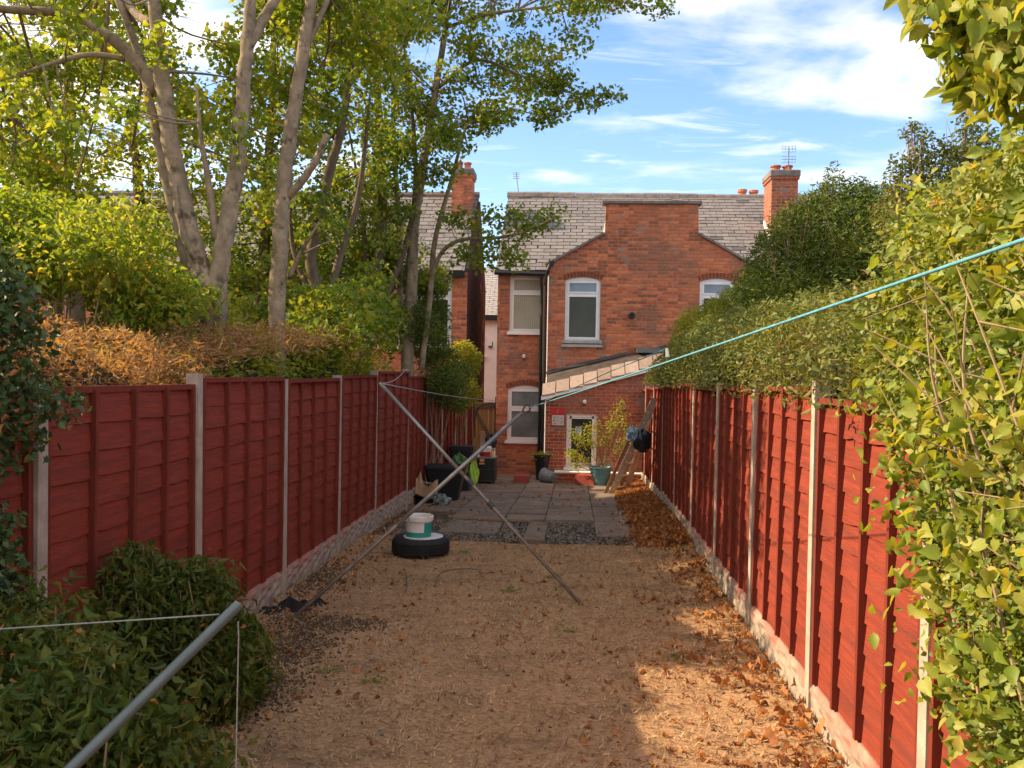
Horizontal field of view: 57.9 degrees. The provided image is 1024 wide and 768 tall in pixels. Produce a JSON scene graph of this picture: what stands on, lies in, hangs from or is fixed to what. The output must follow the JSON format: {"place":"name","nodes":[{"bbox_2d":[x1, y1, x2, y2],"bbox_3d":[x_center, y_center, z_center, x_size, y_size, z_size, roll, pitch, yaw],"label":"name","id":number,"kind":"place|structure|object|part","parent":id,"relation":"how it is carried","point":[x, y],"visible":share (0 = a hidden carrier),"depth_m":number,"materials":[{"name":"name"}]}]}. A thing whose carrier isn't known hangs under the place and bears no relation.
{"place":"outdoors","nodes":[
{"label":"outdoors","id":0,"kind":"place"},
{"bbox_2d":[485,434,496,447],"bbox_3d":[-0.443,1.199,19.614,0.264,0.302,0.162,1,1,4],"label":"black bag","id":1,"kind":"object","parent":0,"point":[493,443],"visible":0.7,"depth_m":19.58,"materials":[{"name":"black plastic"}]},
{"bbox_2d":[149,515,836,767],"bbox_3d":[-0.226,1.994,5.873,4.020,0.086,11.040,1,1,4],"label":"dry lawn","id":2,"kind":"structure","parent":0,"point":[409,748],"depth_m":6.34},
{"bbox_2d":[63,601,242,767],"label":"metal pole","id":3,"kind":"object","parent":2,"relation":"on","point":[111,728],"visible":1,"depth_m":2.94,"materials":[{"name":"grey metal"}]},
{"bbox_2d":[0,614,218,629],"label":"wire line","id":4,"kind":"object","parent":3,"relation":"attached to","point":[109,621],"visible":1,"depth_m":3.16,"materials":[{"name":"grey metal"}]},
{"bbox_2d":[235,621,238,767],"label":"hanging wire","id":5,"kind":"object","parent":3,"relation":"hanging from","point":[237,695],"visible":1,"depth_m":3.18,"materials":[{"name":"grey metal"}]},
{"bbox_2d":[258,596,329,614],"bbox_3d":[-1.906,1.886,7.975,0.374,0.117,0.775,2,1,42],"label":"plastic sheeting","id":6,"kind":"object","parent":2,"relation":"on","point":[291,603],"visible":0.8,"depth_m":7.90,"materials":[{"name":"black plastic"}]},
{"bbox_2d":[201,554,404,742],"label":"loose soil","id":7,"kind":"structure","parent":2,"relation":"on","point":[299,625],"depth_m":7.14,"materials":[{"name":"brown soil"}]},
{"bbox_2d":[289,404,530,618],"bbox_3d":[-0.840,1.076,8.296,2.375,1.793,0.073,1,1,-34],"label":"clothes prop","id":8,"kind":"object","parent":2,"relation":"on","point":[408,514],"visible":0.98,"depth_m":8.25,"materials":[{"name":"grey metal"}]},
{"bbox_2d":[528,237,1023,407],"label":"washing line","id":9,"kind":"object","parent":8,"relation":"attached to","point":[989,251],"visible":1,"depth_m":2.34,"materials":[{"name":"teal plastic"}]},
{"bbox_2d":[391,532,449,558],"bbox_3d":[-1.038,1.836,10.524,0.658,0.220,0.658,1,1,4],"label":"car tyre","id":10,"kind":"object","parent":2,"relation":"on","point":[402,547],"visible":0.91,"depth_m":10.26,"materials":[{"name":"rubber"}]},
{"bbox_2d":[403,532,442,539],"bbox_3d":[-1.007,1.729,10.511,0.450,0.020,0.450,1,1,4],"label":"bucket lid","id":11,"kind":"object","parent":10,"relation":"on","point":[435,535],"visible":0.56,"depth_m":10.43,"materials":[{"name":"white plastic"}]},
{"bbox_2d":[405,513,433,537],"bbox_3d":[-1.056,1.604,10.493,0.334,0.240,0.334,1,1,4],"label":"paint bucket","id":12,"kind":"object","parent":11,"relation":"on","point":[418,525],"visible":0.96,"depth_m":10.37,"materials":[{"name":"white plastic"}]},
{"bbox_2d":[434,568,483,586],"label":"bent twig","id":13,"kind":"object","parent":2,"relation":"on","point":[456,569],"visible":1,"depth_m":9.51,"materials":[{"name":"brown wood"}]},
{"bbox_2d":[379,382,583,605],"bbox_3d":[-0.361,0.997,8.939,2.369,1.990,0.051,1,1,30],"label":"clothes prop","id":14,"kind":"object","parent":2,"relation":"on","point":[490,504],"visible":0.98,"depth_m":8.90,"materials":[{"name":"grey metal"}]},
{"bbox_2d":[383,383,506,400],"bbox_3d":[-0.741,0.188,15.540,0.014,0.539,12.108,1,1,6],"label":"guy line","id":15,"kind":"object","parent":14,"relation":"attached to","point":[437,393],"visible":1,"depth_m":12.43,"materials":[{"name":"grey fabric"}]},
{"bbox_2d":[215,528,775,765],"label":"pebbles","id":16,"kind":"object","parent":2,"relation":"on","point":[591,716],"visible":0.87,"depth_m":6.43,"materials":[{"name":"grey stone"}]},
{"bbox_2d":[308,550,701,683],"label":"lawn weeds","id":17,"kind":"object","parent":2,"relation":"on","point":[510,589],"visible":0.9,"depth_m":6.49,"materials":[{"name":"green plant"}]},
{"bbox_2d":[373,496,632,545],"bbox_3d":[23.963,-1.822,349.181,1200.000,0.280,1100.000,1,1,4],"label":"ground","id":18,"kind":"structure","parent":0,"point":[446,517],"depth_m":12.32,"materials":[{"name":"soil"}]},
{"bbox_2d":[0,3,129,350],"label":"garden tree","id":19,"kind":"object","parent":18,"relation":"on","point":[77,315],"visible":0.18,"depth_m":12.35,"materials":[{"name":"green plant"}]},
{"bbox_2d":[0,290,212,386],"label":"dry hedge","id":20,"kind":"object","parent":18,"relation":"on","point":[80,367],"visible":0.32,"depth_m":6.07,"materials":[{"name":"brown plant"}]},
{"bbox_2d":[0,0,212,352],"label":"garden tree","id":21,"kind":"object","parent":18,"relation":"on","point":[91,105],"visible":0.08,"depth_m":15.46,"materials":[{"name":"green plant"}]},
{"bbox_2d":[0,174,231,362],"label":"laurel bush","id":22,"kind":"object","parent":18,"relation":"on","point":[127,281],"visible":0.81,"depth_m":7.70,"materials":[{"name":"green plant"}]},
{"bbox_2d":[0,565,259,767],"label":"privet bush","id":23,"kind":"object","parent":18,"relation":"on","point":[62,682],"visible":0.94,"depth_m":3.29,"materials":[{"name":"green plant"}]},
{"bbox_2d":[50,80,255,340],"bbox_3d":[-5.937,-1.674,15.190,3.302,6.954,4.005,1,1,-14],"label":"garden tree","id":24,"kind":"object","parent":18,"relation":"on","point":[136,163],"visible":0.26,"depth_m":14.44,"materials":[{"name":"green plant"}]},
{"bbox_2d":[0,0,316,350],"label":"sycamore tree","id":25,"kind":"object","parent":18,"relation":"on","point":[155,84],"visible":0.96,"depth_m":9.18,"materials":[{"name":"green plant"}]},
{"bbox_2d":[81,537,284,727],"bbox_3d":[-1.936,1.475,5.421,0.956,1.228,1.346,1,1,23],"label":"privet bush","id":26,"kind":"object","parent":18,"relation":"on","point":[153,585],"visible":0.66,"depth_m":5.28,"materials":[{"name":"green plant"}]},
{"bbox_2d":[35,311,395,384],"bbox_3d":[-2.878,0.259,10.748,3.101,2.130,7.986,1,1,4],"label":"mixed hedge","id":27,"kind":"object","parent":18,"relation":"on","point":[246,354],"visible":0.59,"depth_m":8.53,"materials":[{"name":"brown plant"}]},
{"bbox_2d":[0,369,474,708],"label":"fence","id":28,"kind":"object","parent":18,"relation":"on","point":[276,486],"visible":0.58,"depth_m":7.15,"materials":[{"name":"wood"}]},
{"bbox_2d":[0,238,92,625],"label":"ivy","id":29,"kind":"object","parent":28,"relation":"attached to","point":[19,329],"visible":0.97,"depth_m":4.06,"materials":[{"name":"green plant"}]},
{"bbox_2d":[11,161,485,428],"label":"neighbour house","id":30,"kind":"structure","parent":18,"relation":"on","point":[465,297],"depth_m":23.11,"materials":[{"name":"brick"}]},
{"bbox_2d":[397,277,451,348],"bbox_3d":[-2.050,-1.673,21.794,1.370,1.761,0.180,1,1,4],"label":"window","id":31,"kind":"structure","parent":30,"relation":"in","point":[448,297],"depth_m":21.78,"materials":[{"name":"white plastic"}]},
{"bbox_2d":[192,22,355,315],"bbox_3d":[-4.344,-2.199,16.052,3.466,8.036,3.334,1,1,4],"label":"garden tree","id":32,"kind":"object","parent":18,"relation":"on","point":[264,240],"visible":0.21,"depth_m":15.62,"materials":[{"name":"green plant"}]},
{"bbox_2d":[208,226,425,374],"bbox_3d":[-2.805,-0.520,14.516,3.898,4.786,8.313,1,1,-20],"label":"broad bush","id":33,"kind":"object","parent":18,"relation":"on","point":[347,308],"visible":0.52,"depth_m":11.52,"materials":[{"name":"green plant"}]},
{"bbox_2d":[238,0,412,319],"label":"slender tree","id":34,"kind":"object","parent":18,"relation":"on","point":[311,274],"visible":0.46,"depth_m":12.98,"materials":[{"name":"green plant"}]},
{"bbox_2d":[227,0,452,376],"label":"sycamore tree","id":35,"kind":"object","parent":18,"relation":"on","point":[292,97],"visible":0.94,"depth_m":10.03,"materials":[{"name":"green plant"}]},
{"bbox_2d":[294,0,442,362],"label":"slender tree","id":36,"kind":"object","parent":18,"relation":"on","point":[382,238],"visible":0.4,"depth_m":15.40,"materials":[{"name":"green plant"}]},
{"bbox_2d":[396,263,483,486],"bbox_3d":[-1.257,-0.189,16.404,1.627,4.119,2.191,1,1,4],"label":"golden conifer","id":37,"kind":"object","parent":18,"relation":"on","point":[452,378],"visible":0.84,"depth_m":16.09,"materials":[{"name":"green plant"}]},
{"bbox_2d":[474,397,495,461],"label":"timber gate","id":38,"kind":"structure","parent":18,"relation":"on","point":[487,425],"depth_m":22.40,"materials":[{"name":"orange wood"}]},
{"bbox_2d":[483,267,497,420],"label":"white building","id":39,"kind":"structure","parent":18,"relation":"on","point":[491,310],"depth_m":30.12,"materials":[{"name":"paint"}]},
{"bbox_2d":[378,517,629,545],"bbox_3d":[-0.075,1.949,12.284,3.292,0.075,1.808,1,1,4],"label":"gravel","id":40,"kind":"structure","parent":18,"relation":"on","point":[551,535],"depth_m":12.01,"materials":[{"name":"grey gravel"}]},
{"bbox_2d":[199,480,831,767],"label":"fallen leaves","id":41,"kind":"object","parent":18,"relation":"on","point":[716,678],"visible":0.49,"depth_m":6.94,"materials":[{"name":"brown plant"}]},
{"bbox_2d":[354,0,679,375],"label":"slender tree","id":42,"kind":"object","parent":18,"relation":"on","point":[442,132],"visible":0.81,"depth_m":15.05,"materials":[{"name":"green plant"}]},
{"bbox_2d":[494,165,902,482],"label":"brick house","id":43,"kind":"structure","parent":18,"relation":"on","point":[608,282],"depth_m":20.90,"materials":[{"name":"brick"}]},
{"bbox_2d":[474,403,495,436],"bbox_3d":[-0.639,0.857,22.007,0.512,0.834,0.026,1,1,4],"label":"garden hose","id":44,"kind":"object","parent":43,"relation":"attached to","point":[475,415],"visible":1,"depth_m":22.01,"materials":[{"name":"black rubber"}]},
{"bbox_2d":[504,380,538,443],"bbox_3d":[0.299,0.648,21.660,0.923,1.485,0.180,1,1,4],"label":"window","id":45,"kind":"structure","parent":43,"relation":"in","point":[524,430],"depth_m":21.69,"materials":[{"name":"plastic"}]},
{"bbox_2d":[507,276,546,334],"bbox_3d":[0.358,-1.839,21.626,0.930,1.381,0.180,1,1,4],"label":"window","id":46,"kind":"structure","parent":43,"relation":"in","point":[525,291],"depth_m":21.66,"materials":[{"name":"plastic"}]},
{"bbox_2d":[551,407,564,426],"bbox_3d":[1.004,0.725,20.279,0.311,0.415,0.016,1,1,4],"label":"wall sign","id":47,"kind":"object","parent":43,"relation":"attached to","point":[557,417],"visible":1,"depth_m":20.27,"materials":[{"name":"white plastic"}]},
{"bbox_2d":[563,414,596,470],"bbox_3d":[1.520,1.252,20.280,0.769,1.265,0.180,1,1,4],"label":"door","id":48,"kind":"structure","parent":43,"relation":"in","point":[573,420],"depth_m":20.31,"materials":[{"name":"plastic"}]},
{"bbox_2d":[562,271,602,343],"bbox_3d":[1.597,-1.730,20.941,0.905,1.625,0.180,1,1,4],"label":"window","id":49,"kind":"structure","parent":43,"relation":"in","point":[582,294],"depth_m":20.97,"materials":[{"name":"white plastic"}]},
{"bbox_2d":[547,349,664,399],"bbox_3d":[1.290,0.017,14.272,0.435,0.841,11.690,1,1,-3],"label":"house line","id":50,"kind":"object","parent":43,"relation":"attached to","point":[613,370],"visible":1,"depth_m":13.20,"materials":[{"name":"white plastic"}]},
{"bbox_2d":[665,348,669,356],"bbox_3d":[1.416,-0.285,8.420,0.039,0.084,0.037,1,1,-19],"label":"clothes peg","id":51,"kind":"object","parent":50,"relation":"hanging from","point":[667,352],"visible":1,"depth_m":8.41,"materials":[{"name":"white plastic"}]},
{"bbox_2d":[698,273,736,314],"bbox_3d":[4.582,-1.701,20.768,0.861,1.576,0.116,1,1,4],"label":"window","id":52,"kind":"structure","parent":43,"relation":"in","point":[709,287],"depth_m":20.76,"materials":[{"name":"white plastic"}]},
{"bbox_2d":[781,147,795,169],"bbox_3d":[6.673,-5.415,22.333,0.340,0.655,0.028,1,1,4],"label":"tv aerial","id":53,"kind":"object","parent":43,"relation":"attached to","point":[788,156],"visible":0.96,"depth_m":22.32,"materials":[{"name":"silver metal"}]},
{"bbox_2d":[663,271,780,366],"bbox_3d":[3.435,0.029,14.677,2.078,3.889,1.898,1,1,4],"label":"golden green bush","id":54,"kind":"object","parent":18,"relation":"on","point":[718,305],"visible":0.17,"depth_m":14.81,"materials":[{"name":"green plant"}]},
{"bbox_2d":[722,160,909,326],"bbox_3d":[4.122,-0.454,11.943,3.139,4.952,2.120,2,1,39],"label":"dark evergreen","id":55,"kind":"object","parent":18,"relation":"on","point":[839,234],"visible":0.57,"depth_m":11.96,"materials":[{"name":"green plant"}]},
{"bbox_2d":[641,233,1012,417],"bbox_3d":[3.119,-0.315,10.614,2.517,1.262,14.404,1,1,4],"label":"clipped hedge","id":56,"kind":"object","parent":18,"relation":"on","point":[805,351],"visible":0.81,"depth_m":6.45,"materials":[{"name":"green plant"}]},
{"bbox_2d":[641,381,1023,767],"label":"fence","id":57,"kind":"object","parent":18,"relation":"on","point":[763,506],"visible":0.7,"depth_m":5.56,"materials":[{"name":"wood"}]},
{"bbox_2d":[835,0,1023,767],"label":"climbing shrub","id":58,"kind":"object","parent":57,"relation":"attached to","point":[984,340],"visible":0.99,"depth_m":3.09,"materials":[{"name":"green plant"}]},
{"bbox_2d":[861,110,1023,270],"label":"ragged bush","id":59,"kind":"object","parent":18,"relation":"on","point":[917,165],"visible":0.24,"depth_m":8.69,"materials":[{"name":"green plant"}]},
{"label":"side border","id":60,"kind":"structure","parent":18,"relation":"on","visible":0},
{"bbox_2d":[610,478,847,767],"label":"leaf litter","id":61,"kind":"object","parent":60,"relation":"on","point":[644,504],"visible":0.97,"depth_m":8.12,"materials":[{"name":"brown plant"}]},
{"bbox_2d":[0,0,1023,266],"label":"sky","id":62,"kind":"structure","parent":0,"point":[717,91],"materials":[{"name":"blue"}]},
{"bbox_2d":[407,473,638,543],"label":"paving","id":63,"kind":"structure","parent":0,"point":[509,493],"depth_m":14.79,"materials":[{"name":"grey concrete"}]},
{"bbox_2d":[415,471,437,496],"bbox_3d":[-1.381,1.624,14.987,0.469,0.414,0.077,2,1,34],"label":"torn cardboard","id":64,"kind":"object","parent":63,"relation":"on","point":[422,489],"visible":0.84,"depth_m":15.04,"materials":[{"name":"brown cardboard"}]},
{"bbox_2d":[414,492,441,502],"bbox_3d":[-1.361,1.875,15.278,0.556,0.222,0.479,1,1,4],"label":"rubble sack","id":65,"kind":"object","parent":63,"relation":"on","point":[418,498],"visible":0.28,"depth_m":15.14,"materials":[{"name":"black plastic"}]},
{"bbox_2d":[432,494,451,505],"bbox_3d":[-1.133,1.879,14.934,0.314,0.232,0.293,1,1,-12],"label":"clear bag","id":66,"kind":"object","parent":63,"relation":"on","point":[442,499],"visible":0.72,"depth_m":14.86,"materials":[{"name":"clear plastic"}]},
{"bbox_2d":[423,463,467,500],"bbox_3d":[-1.135,1.684,15.816,0.690,0.600,0.580,1,1,4],"label":"plastic tub","id":67,"kind":"object","parent":63,"relation":"on","point":[452,487],"visible":0.64,"depth_m":15.57,"materials":[{"name":"black plastic"}]},
{"bbox_2d":[449,444,475,473],"bbox_3d":[-1.006,1.654,18.697,0.490,0.820,0.460,1,1,4],"label":"storage bin","id":68,"kind":"object","parent":63,"relation":"on","point":[466,451],"visible":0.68,"depth_m":18.48,"materials":[{"name":"black plastic"}]},
{"bbox_2d":[445,338,484,459],"bbox_3d":[-0.959,0.461,18.611,1.039,2.768,0.793,1,1,-27],"label":"golden bush","id":69,"kind":"object","parent":63,"relation":"on","point":[469,355],"visible":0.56,"depth_m":18.59,"materials":[{"name":"green plant"}]},
{"bbox_2d":[461,474,470,490],"bbox_3d":[-1.017,1.900,17.735,0.400,0.304,0.400,1,1,4],"label":"crate","id":70,"kind":"object","parent":63,"relation":"on","point":[465,486],"visible":0.14,"depth_m":17.53,"materials":[{"name":"black plastic"}]},
{"bbox_2d":[452,452,468,474],"bbox_3d":[-1.008,1.530,17.733,0.393,0.475,0.341,2,1,35],"label":"green sack","id":71,"kind":"object","parent":70,"relation":"on","point":[458,458],"visible":0.39,"depth_m":17.63,"materials":[{"name":"plastic"}]},
{"bbox_2d":[469,460,478,485],"bbox_3d":[-0.752,1.741,18.022,0.193,0.546,0.174,1,1,-29],"label":"lime bag","id":72,"kind":"object","parent":63,"relation":"on","point":[474,471],"visible":0.77,"depth_m":17.96,"materials":[{"name":"plastic"}]},
{"bbox_2d":[476,455,497,481],"bbox_3d":[-0.532,1.775,19.509,0.427,0.515,0.470,1,1,4],"label":"metal cabinet","id":73,"kind":"object","parent":63,"relation":"on","point":[487,467],"visible":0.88,"depth_m":19.30,"materials":[{"name":"black metal"}]},
{"bbox_2d":[479,431,484,455],"bbox_3d":[-0.636,1.257,19.586,0.110,0.520,0.040,1,1,4],"label":"board offcut","id":74,"kind":"object","parent":73,"relation":"on","point":[481,438],"visible":0.83,"depth_m":19.57,"materials":[{"name":"brown wood"}]},
{"bbox_2d":[481,452,489,456],"bbox_3d":[-0.564,1.470,19.453,0.200,0.100,0.200,1,1,4],"label":"red tub","id":75,"kind":"object","parent":73,"relation":"on","point":[484,454],"visible":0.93,"depth_m":19.37,"materials":[{"name":"red plastic"}]},
{"bbox_2d":[482,446,491,451],"bbox_3d":[-0.551,1.365,19.461,0.240,0.109,0.180,1,1,4],"label":"white tub","id":76,"kind":"object","parent":75,"relation":"on","point":[488,449],"visible":0.64,"depth_m":19.37,"materials":[{"name":"plastic"}]},
{"bbox_3d":[-0.547,1.799,19.299,0.347,0.393,0.011,1,1,4],"label":"door","id":77,"kind":"part","parent":73,"relation":"part of","materials":[{"name":"black metal"}]},
{"bbox_2d":[448,515,530,521],"bbox_3d":[-0.326,1.900,13.074,1.222,0.035,0.049,1,1,14],"label":"timber strip","id":78,"kind":"object","parent":63,"relation":"on","point":[485,518],"visible":1,"depth_m":13.07,"materials":[{"name":"brown wood"}]},
{"bbox_2d":[438,486,592,529],"bbox_3d":[0.647,2.030,16.265,2.757,0.299,8.509,1,1,4],"label":"joint moss","id":79,"kind":"object","parent":63,"relation":"on","point":[551,498],"visible":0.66,"depth_m":15.70,"materials":[{"name":"green plant"}]},
{"bbox_2d":[514,473,528,482],"bbox_3d":[0.205,2.014,19.801,0.335,0.150,0.509,1,1,4],"label":"concrete block","id":80,"kind":"object","parent":63,"relation":"on","point":[521,477],"depth_m":19.55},
{"bbox_2d":[529,450,550,479],"bbox_3d":[0.667,1.790,20.386,0.618,0.663,0.561,1,1,-7],"label":"tall pot","id":81,"kind":"object","parent":63,"relation":"on","point":[541,459],"visible":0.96,"depth_m":20.23,"materials":[{"name":"black plastic"}]},
{"bbox_2d":[538,467,562,482],"bbox_3d":[0.863,1.958,19.765,0.512,0.324,0.324,1,1,32],"label":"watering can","id":82,"kind":"object","parent":63,"relation":"on","point":[547,475],"visible":1,"depth_m":19.71,"materials":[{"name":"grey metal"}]},
{"bbox_2d":[575,473,594,484],"bbox_3d":[1.611,2.020,19.634,0.420,0.190,0.420,1,1,24],"label":"concrete block","id":83,"kind":"object","parent":63,"relation":"on","point":[584,479],"depth_m":19.45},
{"bbox_2d":[564,395,636,485],"bbox_3d":[1.934,1.182,19.429,1.690,1.913,0.950,1,1,4],"label":"potted shrub","id":84,"kind":"object","parent":63,"relation":"on","point":[600,474],"visible":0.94,"depth_m":19.36,"materials":[{"name":"green plant"}]},
{"bbox_2d":[604,398,656,492],"bbox_3d":[2.208,1.184,17.248,0.613,1.932,1.885,1,1,-14],"label":"ladder","id":85,"kind":"object","parent":63,"relation":"on","point":[643,424],"visible":0.81,"depth_m":17.35,"materials":[{"name":"brown wood"}]},
{"bbox_2d":[626,425,637,441],"bbox_3d":[2.149,0.876,16.503,0.235,0.295,0.208,1,1,4],"label":"blue bag","id":86,"kind":"object","parent":85,"relation":"hanging from","point":[631,433],"visible":1,"depth_m":16.44,"materials":[{"name":"blue plastic"}]},
{"bbox_2d":[633,429,651,452],"bbox_3d":[2.317,1.006,16.484,0.337,0.430,0.348,1,1,4],"label":"black sack","id":87,"kind":"object","parent":85,"relation":"hanging from","point":[642,442],"visible":1,"depth_m":16.39,"materials":[{"name":"black plastic"}]}
]}

